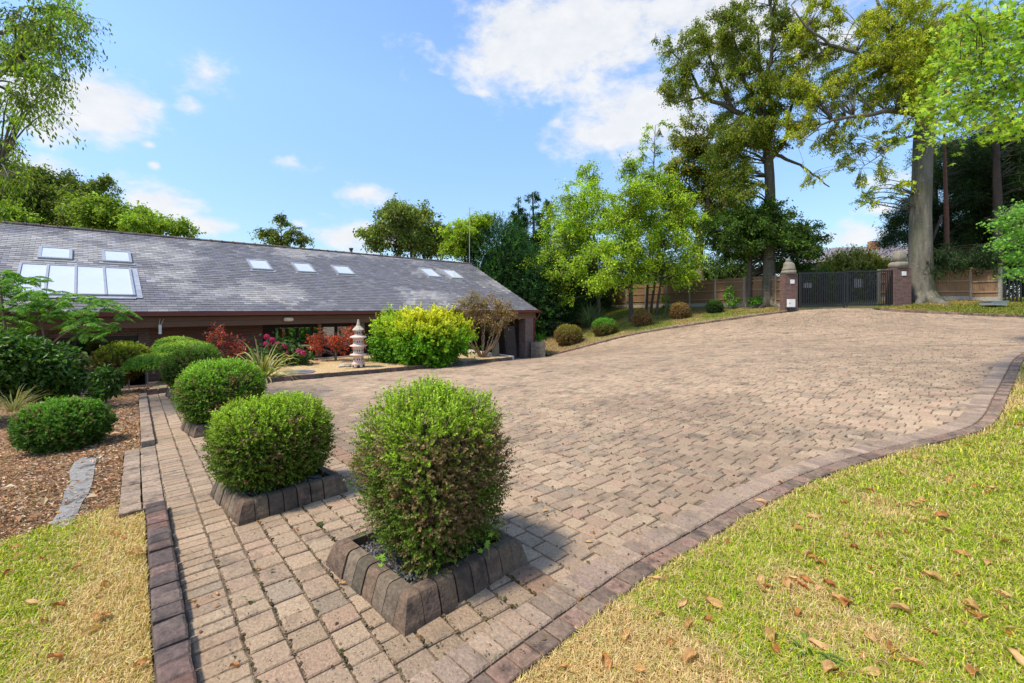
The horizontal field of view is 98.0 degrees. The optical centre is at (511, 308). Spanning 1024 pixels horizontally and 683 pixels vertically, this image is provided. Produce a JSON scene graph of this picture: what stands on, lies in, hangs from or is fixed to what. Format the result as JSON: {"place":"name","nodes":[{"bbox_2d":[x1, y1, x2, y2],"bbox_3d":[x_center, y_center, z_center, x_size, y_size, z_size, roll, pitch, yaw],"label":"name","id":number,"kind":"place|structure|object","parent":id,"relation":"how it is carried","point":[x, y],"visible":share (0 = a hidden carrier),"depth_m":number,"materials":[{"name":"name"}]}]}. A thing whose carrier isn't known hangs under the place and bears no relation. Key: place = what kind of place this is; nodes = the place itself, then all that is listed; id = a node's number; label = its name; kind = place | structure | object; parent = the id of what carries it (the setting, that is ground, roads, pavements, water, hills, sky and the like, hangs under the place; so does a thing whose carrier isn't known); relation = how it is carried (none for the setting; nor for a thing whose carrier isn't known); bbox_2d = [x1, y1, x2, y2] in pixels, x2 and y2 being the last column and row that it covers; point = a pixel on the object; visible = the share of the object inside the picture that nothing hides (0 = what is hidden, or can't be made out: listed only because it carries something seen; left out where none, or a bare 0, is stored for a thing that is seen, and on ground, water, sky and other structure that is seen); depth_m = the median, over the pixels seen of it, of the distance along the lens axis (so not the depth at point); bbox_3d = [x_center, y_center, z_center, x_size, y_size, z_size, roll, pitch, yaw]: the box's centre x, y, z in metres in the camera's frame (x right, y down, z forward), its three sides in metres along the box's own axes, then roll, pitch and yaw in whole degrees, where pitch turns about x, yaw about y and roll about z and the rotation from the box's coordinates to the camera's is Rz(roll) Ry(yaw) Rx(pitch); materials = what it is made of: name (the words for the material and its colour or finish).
{"place":"outdoors","nodes":[
{"label":"outdoors","id":0,"kind":"place"},
{"bbox_2d":[0,386,150,539],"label":"mulch bed","id":1,"kind":"object","parent":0,"point":[124,397],"visible":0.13,"depth_m":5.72,"materials":[{"name":"plant"}]},
{"bbox_2d":[0,383,45,417],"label":"grass tuft","id":2,"kind":"object","parent":1,"relation":"on","point":[14,407],"visible":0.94,"depth_m":6.91,"materials":[{"name":"green plant"}]},
{"bbox_2d":[0,327,91,406],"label":"laurel bush","id":3,"kind":"object","parent":1,"relation":"on","point":[53,369],"visible":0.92,"depth_m":8.46,"materials":[{"name":"green plant"}]},
{"bbox_2d":[0,0,115,223],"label":"birch tree","id":4,"kind":"object","parent":1,"relation":"on","point":[29,40],"visible":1,"depth_m":7.31,"materials":[{"name":"green plant"}]},
{"bbox_2d":[6,394,119,455],"bbox_3d":[-6.084,1.616,6.061,1.143,0.874,1.077,0,0,0],"label":"box shrub","id":5,"kind":"object","parent":1,"relation":"on","point":[63,424],"visible":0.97,"depth_m":5.80,"materials":[{"name":"green plant"}]},
{"bbox_2d":[0,269,142,343],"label":"sumac tree","id":6,"kind":"object","parent":1,"relation":"on","point":[53,308],"visible":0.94,"depth_m":10.46,"materials":[{"name":"green plant"}]},
{"bbox_2d":[50,457,96,526],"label":"stone slab","id":7,"kind":"structure","parent":1,"relation":"on","point":[80,485],"depth_m":4.29,"materials":[{"name":"grey stone"}]},
{"bbox_2d":[82,363,127,402],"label":"laurel bush","id":8,"kind":"object","parent":1,"relation":"on","point":[103,379],"visible":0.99,"depth_m":8.90,"materials":[{"name":"green plant"}]},
{"bbox_2d":[87,340,152,381],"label":"conifer shrub","id":9,"kind":"object","parent":1,"relation":"on","point":[114,355],"visible":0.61,"depth_m":10.98,"materials":[{"name":"green plant"}]},
{"bbox_2d":[108,373,147,389],"bbox_3d":[-10.146,1.938,11.800,0.024,0.571,1.228,0,0,0],"label":"glass balustrade","id":10,"kind":"object","parent":1,"relation":"on","point":[142,380],"visible":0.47,"depth_m":12.12,"materials":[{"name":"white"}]},
{"bbox_2d":[119,335,220,380],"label":"weeping conifer","id":11,"kind":"object","parent":1,"relation":"on","point":[160,348],"visible":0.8,"depth_m":11.45,"materials":[{"name":"green plant"}]},
{"bbox_2d":[0,501,155,682],"bbox_3d":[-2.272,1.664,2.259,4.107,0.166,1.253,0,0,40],"label":"lawn grass","id":12,"kind":"structure","parent":0,"point":[74,609],"depth_m":2.49,"materials":[{"name":"green plant"}]},
{"bbox_2d":[150,351,505,388],"bbox_3d":[-5.420,1.869,15.332,11.058,0.078,4.536,0,0,-39],"label":"gravel bed","id":13,"kind":"object","parent":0,"point":[325,366],"visible":0.33,"depth_m":14.55,"materials":[{"name":"beige gravel"}]},
{"bbox_2d":[199,320,248,360],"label":"japanese maple","id":14,"kind":"object","parent":13,"relation":"on","point":[224,351],"visible":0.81,"depth_m":13.90,"materials":[{"name":"red plant"}]},
{"bbox_2d":[235,336,302,383],"bbox_3d":[-6.634,1.380,11.825,2.017,1.358,1.854,0,0,13],"label":"flax plant","id":15,"kind":"object","parent":13,"relation":"on","point":[266,364],"visible":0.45,"depth_m":11.86,"materials":[{"name":"green plant"}]},
{"bbox_2d":[245,331,317,366],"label":"hydrangea","id":16,"kind":"object","parent":13,"relation":"on","point":[281,347],"visible":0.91,"depth_m":14.45,"materials":[{"name":"pink plant"}]},
{"bbox_2d":[306,325,366,360],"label":"japanese maple","id":17,"kind":"object","parent":13,"relation":"on","point":[336,344],"visible":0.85,"depth_m":15.67,"materials":[{"name":"red plant"}]},
{"bbox_2d":[350,319,366,366],"bbox_3d":[-4.862,1.102,14.100,0.516,1.496,0.516,0,0,0],"label":"stone pagoda","id":18,"kind":"object","parent":13,"relation":"on","point":[358,345],"visible":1,"depth_m":13.98,"materials":[{"name":"beige stone"}]},
{"bbox_2d":[365,304,409,363],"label":"golden maple","id":19,"kind":"object","parent":13,"relation":"on","point":[377,341],"visible":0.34,"depth_m":15.37,"materials":[{"name":"green plant"}]},
{"bbox_2d":[376,301,483,368],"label":"golden maple","id":20,"kind":"object","parent":13,"relation":"on","point":[434,336],"visible":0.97,"depth_m":14.43,"materials":[{"name":"yellow plant"}]},
{"bbox_2d":[448,289,520,356],"bbox_3d":[-1.168,0.628,17.228,3.081,2.740,2.078,0,0,0],"label":"winter shrub","id":21,"kind":"object","parent":13,"relation":"on","point":[484,307],"visible":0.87,"depth_m":17.06,"materials":[{"name":"brown plant"}]},
{"bbox_2d":[0,0,1023,296],"label":"sky","id":22,"kind":"structure","parent":0,"point":[227,117],"materials":[{"name":"blue"}]},
{"bbox_2d":[119,299,1012,682],"bbox_3d":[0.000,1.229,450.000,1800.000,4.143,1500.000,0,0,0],"label":"ground","id":23,"kind":"structure","parent":0,"point":[871,301],"depth_m":5.87,"materials":[{"name":"soil"}]},
{"bbox_2d":[0,196,45,223],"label":"oak tree","id":24,"kind":"object","parent":23,"relation":"on","point":[13,215],"visible":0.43,"depth_m":25.30,"materials":[{"name":"green plant"}]},
{"bbox_2d":[0,158,80,226],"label":"oak tree","id":25,"kind":"object","parent":23,"relation":"on","point":[44,196],"visible":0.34,"depth_m":33.25,"materials":[{"name":"green plant"}]},
{"bbox_2d":[22,165,112,225],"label":"oak tree","id":26,"kind":"object","parent":23,"relation":"on","point":[69,177],"visible":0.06,"depth_m":36.17,"materials":[{"name":"green plant"}]},
{"bbox_2d":[46,172,125,225],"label":"birch tree","id":27,"kind":"object","parent":23,"relation":"on","point":[103,183],"visible":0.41,"depth_m":32.55,"materials":[{"name":"green plant"}]},
{"bbox_2d":[54,191,172,230],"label":"sycamore tree","id":28,"kind":"object","parent":23,"relation":"on","point":[93,212],"visible":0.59,"depth_m":29.75,"materials":[{"name":"green plant"}]},
{"bbox_2d":[109,200,205,237],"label":"sycamore tree","id":29,"kind":"object","parent":23,"relation":"on","point":[142,221],"visible":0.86,"depth_m":29.77,"materials":[{"name":"green plant"}]},
{"bbox_2d":[0,207,540,385],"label":"house","id":30,"kind":"structure","parent":23,"relation":"on","point":[161,286],"depth_m":16.50,"materials":[{"name":"stone"}]},
{"bbox_2d":[32,335,137,357],"bbox_3d":[-12.651,1.810,12.936,2.724,1.933,0.120,0,0,-44],"label":"sliding door","id":31,"kind":"structure","parent":30,"relation":"in","point":[135,337],"depth_m":13.29,"materials":[{"name":"brown glass"}]},
{"bbox_2d":[45,349,513,399],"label":"retaining wall","id":32,"kind":"structure","parent":23,"relation":"on","point":[151,384],"depth_m":16.12,"materials":[{"name":"stone"}]},
{"bbox_2d":[247,212,316,340],"bbox_3d":[-16.828,-1.748,33.034,4.274,10.854,2.961,0,0,0],"label":"birch tree","id":33,"kind":"object","parent":23,"relation":"on","point":[273,236],"visible":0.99,"depth_m":32.69,"materials":[{"name":"green plant"}]},
{"bbox_2d":[276,327,308,345],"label":"hedge shrub","id":34,"kind":"object","parent":23,"relation":"on","point":[303,332],"visible":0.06,"depth_m":36.38,"materials":[{"name":"green plant"}]},
{"bbox_2d":[352,192,453,259],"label":"willow tree","id":35,"kind":"object","parent":23,"relation":"on","point":[407,229],"visible":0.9,"depth_m":34.36,"materials":[{"name":"green plant"}]},
{"bbox_2d":[430,211,498,262],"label":"sycamore tree","id":36,"kind":"object","parent":23,"relation":"on","point":[456,237],"visible":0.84,"depth_m":32.14,"materials":[{"name":"green plant"}]},
{"bbox_2d":[459,210,537,296],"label":"cypress tree","id":37,"kind":"object","parent":23,"relation":"on","point":[496,258],"visible":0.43,"depth_m":31.45,"materials":[{"name":"green plant"}]},
{"bbox_2d":[505,196,530,250],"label":"conifer tree","id":38,"kind":"object","parent":23,"relation":"on","point":[516,215],"visible":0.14,"depth_m":41.71,"materials":[{"name":"green plant"}]},
{"bbox_2d":[513,189,552,260],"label":"conifer tree","id":39,"kind":"object","parent":23,"relation":"on","point":[533,195],"visible":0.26,"depth_m":40.68,"materials":[{"name":"green plant"}]},
{"bbox_2d":[503,241,586,340],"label":"cypress tree","id":40,"kind":"object","parent":23,"relation":"on","point":[537,294],"visible":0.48,"depth_m":30.15,"materials":[{"name":"green plant"}]},
{"bbox_2d":[532,198,557,252],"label":"conifer tree","id":41,"kind":"object","parent":23,"relation":"on","point":[546,204],"visible":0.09,"depth_m":42.80,"materials":[{"name":"green plant"}]},
{"bbox_2d":[651,251,723,282],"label":"hedge shrub","id":42,"kind":"object","parent":23,"relation":"on","point":[658,280],"visible":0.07,"depth_m":38.48,"materials":[{"name":"green plant"}]},
{"bbox_2d":[653,108,761,280],"bbox_3d":[15.477,-8.212,36.149,8.133,15.535,7.097,0,0,0],"label":"beech tree","id":43,"kind":"object","parent":23,"relation":"on","point":[691,148],"visible":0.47,"depth_m":35.37,"materials":[{"name":"green plant"}]},
{"bbox_2d":[704,250,776,279],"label":"hedge shrub","id":44,"kind":"object","parent":23,"relation":"on","point":[729,270],"visible":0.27,"depth_m":35.31,"materials":[{"name":"green plant"}]},
{"bbox_2d":[780,274,797,310],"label":"gate pier","id":45,"kind":"structure","parent":23,"relation":"on","point":[788,286],"depth_m":24.40,"materials":[{"name":"red brick"}]},
{"bbox_2d":[781,259,796,273],"bbox_3d":[15.299,-2.311,24.628,0.669,0.857,0.634,0,0,0],"label":"stone finial","id":46,"kind":"object","parent":45,"relation":"on","point":[788,267],"visible":0.98,"depth_m":24.42,"materials":[{"name":"beige stone"}]},
{"bbox_2d":[799,272,844,307],"bbox_3d":[16.811,-1.000,24.189,2.244,1.940,0.090,0,0,11],"label":"gate leaf","id":47,"kind":"object","parent":45,"relation":"attached to","point":[803,285],"visible":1,"depth_m":24.17,"materials":[{"name":"black paint"}]},
{"bbox_2d":[798,267,860,302],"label":"hedge shrub","id":48,"kind":"object","parent":23,"relation":"on","point":[820,270],"visible":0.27,"depth_m":28.09,"materials":[{"name":"green plant"}]},
{"bbox_2d":[814,243,891,299],"bbox_3d":[22.901,-1.976,29.944,5.402,4.931,3.807,0,0,0],"label":"hedge shrub","id":49,"kind":"object","parent":23,"relation":"on","point":[843,264],"visible":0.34,"depth_m":29.21,"materials":[{"name":"green plant"}]},
{"bbox_2d":[801,241,974,296],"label":"neighbour house","id":50,"kind":"structure","parent":23,"relation":"on","point":[865,248],"depth_m":46.06,"materials":[{"name":"stone"}]},
{"bbox_2d":[885,268,910,305],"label":"gate pier","id":51,"kind":"structure","parent":23,"relation":"on","point":[901,286],"depth_m":23.40,"materials":[{"name":"red brick"}]},
{"bbox_2d":[846,270,892,306],"bbox_3d":[19.061,-1.054,23.739,2.244,1.940,0.090,0,0,11],"label":"gate leaf","id":52,"kind":"object","parent":51,"relation":"attached to","point":[857,283],"visible":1,"depth_m":23.73,"materials":[{"name":"black paint"}]},
{"bbox_2d":[888,251,908,267],"bbox_3d":[20.535,-2.586,23.689,0.774,0.917,0.704,0,0,0],"label":"stone finial","id":53,"kind":"object","parent":51,"relation":"on","point":[899,259],"visible":0.96,"depth_m":23.47,"materials":[{"name":"beige stone"}]},
{"bbox_2d":[867,132,970,256],"bbox_3d":[25.859,-6.145,28.429,8.646,11.181,4.014,0,0,-18],"label":"pine tree","id":54,"kind":"object","parent":23,"relation":"on","point":[896,223],"visible":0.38,"depth_m":27.81,"materials":[{"name":"green plant"}]},
{"bbox_2d":[887,0,1023,167],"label":"sycamore tree","id":55,"kind":"object","parent":23,"relation":"on","point":[992,62],"visible":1,"depth_m":6.21,"materials":[{"name":"green plant"}]},
{"bbox_2d":[907,129,1023,265],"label":"pine tree","id":56,"kind":"object","parent":23,"relation":"on","point":[963,177],"visible":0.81,"depth_m":26.44,"materials":[{"name":"green plant"}]},
{"bbox_2d":[952,102,1023,296],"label":"pine tree","id":57,"kind":"object","parent":23,"relation":"on","point":[974,136],"visible":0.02,"depth_m":29.86,"materials":[{"name":"green plant"}]},
{"bbox_2d":[957,102,1023,297],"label":"pine tree","id":58,"kind":"object","parent":23,"relation":"on","point":[1014,155],"visible":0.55,"depth_m":25.98,"materials":[{"name":"green plant"}]},
{"bbox_2d":[976,199,1023,282],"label":"hazel tree","id":59,"kind":"object","parent":23,"relation":"on","point":[1015,234],"visible":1,"depth_m":11.71,"materials":[{"name":"green plant"}]},
{"bbox_2d":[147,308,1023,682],"bbox_3d":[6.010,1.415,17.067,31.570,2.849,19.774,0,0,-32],"label":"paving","id":60,"kind":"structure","parent":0,"point":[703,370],"depth_m":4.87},
{"bbox_2d":[165,388,174,400],"bbox_3d":[-6.976,1.837,9.777,0.907,0.232,0.907,0,0,44],"label":"planter","id":61,"kind":"object","parent":60,"relation":"on","point":[168,394],"visible":0.02,"depth_m":9.51,"materials":[{"name":"stone"}]},
{"bbox_2d":[158,345,222,388],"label":"box shrub","id":62,"kind":"object","parent":61,"relation":"in","point":[174,363],"visible":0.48,"depth_m":9.43,"materials":[{"name":"green plant"}]},
{"bbox_2d":[180,419,210,437],"bbox_3d":[-4.271,1.698,6.596,0.906,0.243,0.908,0,0,44],"label":"planter","id":63,"kind":"object","parent":60,"relation":"on","point":[195,431],"visible":0.12,"depth_m":6.10,"materials":[{"name":"stone"}]},
{"bbox_2d":[169,355,268,425],"bbox_3d":[-4.230,1.228,6.481,1.206,1.063,1.152,0,0,-39],"label":"box shrub","id":64,"kind":"object","parent":63,"relation":"in","point":[202,389],"visible":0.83,"depth_m":6.17,"materials":[{"name":"green plant"}]},
{"bbox_2d":[210,466,347,526],"bbox_3d":[-2.053,1.578,3.928,0.865,0.209,0.868,0,0,44],"label":"planter","id":65,"kind":"object","parent":60,"relation":"on","point":[240,508],"visible":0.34,"depth_m":3.63,"materials":[{"name":"stone"}]},
{"bbox_2d":[200,389,337,495],"bbox_3d":[-2.074,1.149,3.866,1.027,0.875,0.898,0,0,-38],"label":"box shrub","id":66,"kind":"object","parent":65,"relation":"in","point":[270,441],"visible":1,"depth_m":3.62,"materials":[{"name":"green plant"}]},
{"bbox_2d":[326,521,527,636],"bbox_3d":[-0.533,1.544,2.797,0.903,0.192,0.907,0,0,44],"label":"planter","id":67,"kind":"object","parent":60,"relation":"on","point":[403,606],"visible":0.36,"depth_m":2.49,"materials":[{"name":"stone"}]},
{"bbox_2d":[342,372,524,581],"bbox_3d":[-0.473,1.011,2.794,0.939,1.222,0.987,0,0,45],"label":"box shrub","id":68,"kind":"object","parent":67,"relation":"in","point":[435,488],"visible":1,"depth_m":2.55,"materials":[{"name":"green plant"}]},
{"bbox_2d":[165,399,853,682],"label":"joint moss","id":69,"kind":"object","parent":60,"relation":"on","point":[345,658],"visible":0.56,"depth_m":2.72,"materials":[{"name":"green plant"}]},
{"bbox_2d":[503,326,516,357],"bbox_3d":[-0.089,1.845,24.173,0.800,1.750,0.266,0,0,-44],"label":"leaning panel","id":70,"kind":"object","parent":60,"relation":"on","point":[510,343],"visible":0.89,"depth_m":24.14,"materials":[{"name":"grey wood"}]},
{"bbox_2d":[531,341,544,357],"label":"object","id":71,"kind":"structure","parent":60,"relation":"on","point":[537,349],"depth_m":24.45,"materials":[{"name":"grey metal"}]},
{"bbox_2d":[119,308,1023,682],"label":"kerb","id":72,"kind":"structure","parent":60,"relation":"on","point":[171,646],"depth_m":2.98,"materials":[{"name":"stone"}]},
{"bbox_2d":[155,366,995,682],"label":"drive debris","id":73,"kind":"object","parent":60,"relation":"on","point":[501,582],"visible":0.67,"depth_m":2.78,"materials":[{"name":"brown plant"}]},
{"bbox_2d":[535,306,783,354],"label":"bank ground","id":74,"kind":"structure","parent":0,"point":[610,336],"depth_m":26.86,"materials":[{"name":"green plant"}]},
{"bbox_2d":[516,159,608,317],"bbox_3d":[3.930,-4.451,30.642,6.390,11.686,5.427,0,0,-33],"label":"cherry tree","id":75,"kind":"object","parent":74,"relation":"on","point":[570,226],"visible":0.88,"depth_m":30.00,"materials":[{"name":"green plant"}]},
{"bbox_2d":[553,324,583,345],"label":"clipped shrub","id":76,"kind":"object","parent":74,"relation":"on","point":[567,334],"visible":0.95,"depth_m":26.88,"materials":[{"name":"green plant"}]},
{"bbox_2d":[544,236,622,319],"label":"cypress tree","id":77,"kind":"object","parent":74,"relation":"on","point":[592,300],"visible":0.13,"depth_m":35.16,"materials":[{"name":"green plant"}]},
{"bbox_2d":[570,301,617,327],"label":"pampas grass","id":78,"kind":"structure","parent":74,"relation":"on","point":[588,317],"depth_m":30.25,"materials":[{"name":"green plant"}]},
{"bbox_2d":[590,317,618,335],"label":"clipped shrub","id":79,"kind":"object","parent":74,"relation":"on","point":[601,326],"visible":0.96,"depth_m":26.89,"materials":[{"name":"green plant"}]},
{"bbox_2d":[569,151,673,320],"bbox_3d":[7.040,-4.457,28.295,6.704,11.100,6.748,0,0,0],"label":"cherry tree","id":80,"kind":"object","parent":74,"relation":"on","point":[628,239],"visible":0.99,"depth_m":27.66,"materials":[{"name":"green plant"}]},
{"bbox_2d":[630,309,652,326],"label":"clipped shrub","id":81,"kind":"object","parent":74,"relation":"on","point":[641,317],"visible":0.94,"depth_m":27.17,"materials":[{"name":"brown plant"}]},
{"bbox_2d":[630,118,690,309],"bbox_3d":[9.467,-6.064,30.215,4.668,13.404,4.578,0,0,0],"label":"cherry tree","id":82,"kind":"object","parent":74,"relation":"on","point":[651,174],"visible":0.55,"depth_m":29.75,"materials":[{"name":"green plant"}]},
{"bbox_2d":[617,228,715,315],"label":"cherry tree","id":83,"kind":"object","parent":74,"relation":"on","point":[662,265],"visible":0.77,"depth_m":27.98,"materials":[{"name":"green plant"}]},
{"bbox_2d":[668,301,689,318],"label":"clipped shrub","id":84,"kind":"object","parent":74,"relation":"on","point":[678,310],"visible":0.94,"depth_m":27.28,"materials":[{"name":"brown plant"}]},
{"bbox_2d":[645,182,714,313],"bbox_3d":[11.022,-3.913,29.614,4.977,9.087,4.567,0,0,42],"label":"cherry tree","id":85,"kind":"object","parent":74,"relation":"on","point":[678,239],"visible":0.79,"depth_m":29.14,"materials":[{"name":"green plant"}]},
{"bbox_2d":[593,275,779,307],"bbox_3d":[11.607,-0.737,31.957,0.935,2.429,16.301,0,0,-32],"label":"fence run","id":86,"kind":"object","parent":74,"relation":"on","point":[712,289],"visible":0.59,"depth_m":30.34,"materials":[{"name":"wood"}]},
{"bbox_2d":[704,298,724,312],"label":"clipped shrub","id":87,"kind":"object","parent":74,"relation":"on","point":[714,305],"visible":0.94,"depth_m":27.19,"materials":[{"name":"green plant"}]},
{"bbox_2d":[723,286,742,309],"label":"sapling","id":88,"kind":"object","parent":74,"relation":"on","point":[729,296],"visible":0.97,"depth_m":27.78,"materials":[{"name":"green plant"}]},
{"bbox_2d":[649,0,829,308],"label":"beech tree","id":89,"kind":"object","parent":74,"relation":"on","point":[735,137],"visible":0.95,"depth_m":26.35,"materials":[{"name":"green plant"}]},
{"bbox_2d":[690,193,836,307],"bbox_3d":[15.244,-3.354,27.227,7.966,7.090,5.944,0,0,0],"label":"holly tree","id":90,"kind":"object","parent":74,"relation":"on","point":[742,235],"visible":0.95,"depth_m":26.29,"materials":[{"name":"green plant"}]},
{"bbox_2d":[534,364,1023,682],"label":"lawn soil","id":91,"kind":"structure","parent":0,"point":[869,550],"depth_m":2.90,"materials":[{"name":"brown soil"}]},
{"bbox_2d":[514,362,1023,682],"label":"lawn grass","id":92,"kind":"structure","parent":91,"relation":"on","point":[740,590],"depth_m":2.49,"materials":[{"name":"green plant"}]},
{"bbox_2d":[682,647,698,662],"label":"fallen leaf","id":93,"kind":"object","parent":92,"relation":"on","point":[689,653],"visible":0.99,"depth_m":2.03,"materials":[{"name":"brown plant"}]},
{"bbox_2d":[782,631,845,665],"bbox_3d":[1.384,1.576,2.036,0.207,0.110,0.236,0,0,-33],"label":"weed rosette","id":94,"kind":"object","parent":91,"relation":"on","point":[805,638],"visible":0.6,"depth_m":2.03,"materials":[{"name":"green plant"}]},
{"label":"verge ground","id":95,"kind":"structure","parent":0,"visible":0},
{"bbox_2d":[775,0,996,304],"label":"beech tree","id":96,"kind":"object","parent":95,"relation":"on","point":[901,48],"visible":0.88,"depth_m":23.92,"materials":[{"name":"green plant"}]},
{"bbox_2d":[878,267,1001,300],"bbox_3d":[22.997,-1.086,24.265,5.112,2.282,0.841,0,0,25],"label":"fence run","id":97,"kind":"object","parent":95,"relation":"on","point":[988,287],"visible":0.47,"depth_m":23.85,"materials":[{"name":"wood"}]},
{"bbox_2d":[874,297,1023,315],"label":"verge grass","id":98,"kind":"structure","parent":95,"relation":"on","point":[1013,308],"depth_m":21.86,"materials":[{"name":"green plant"}]},
{"bbox_2d":[923,215,1012,283],"bbox_3d":[23.769,-2.617,23.638,4.518,5.099,2.466,0,0,0],"label":"shrub","id":99,"kind":"object","parent":95,"relation":"on","point":[949,258],"visible":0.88,"depth_m":23.52,"materials":[{"name":"green plant"}]},
{"bbox_2d":[1004,269,1021,301],"bbox_3d":[26.729,-1.110,22.230,3.316,1.763,0.111,0,0,20],"label":"railing","id":100,"kind":"object","parent":95,"relation":"on","point":[1005,289],"visible":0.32,"depth_m":22.64,"materials":[{"name":"black metal"}]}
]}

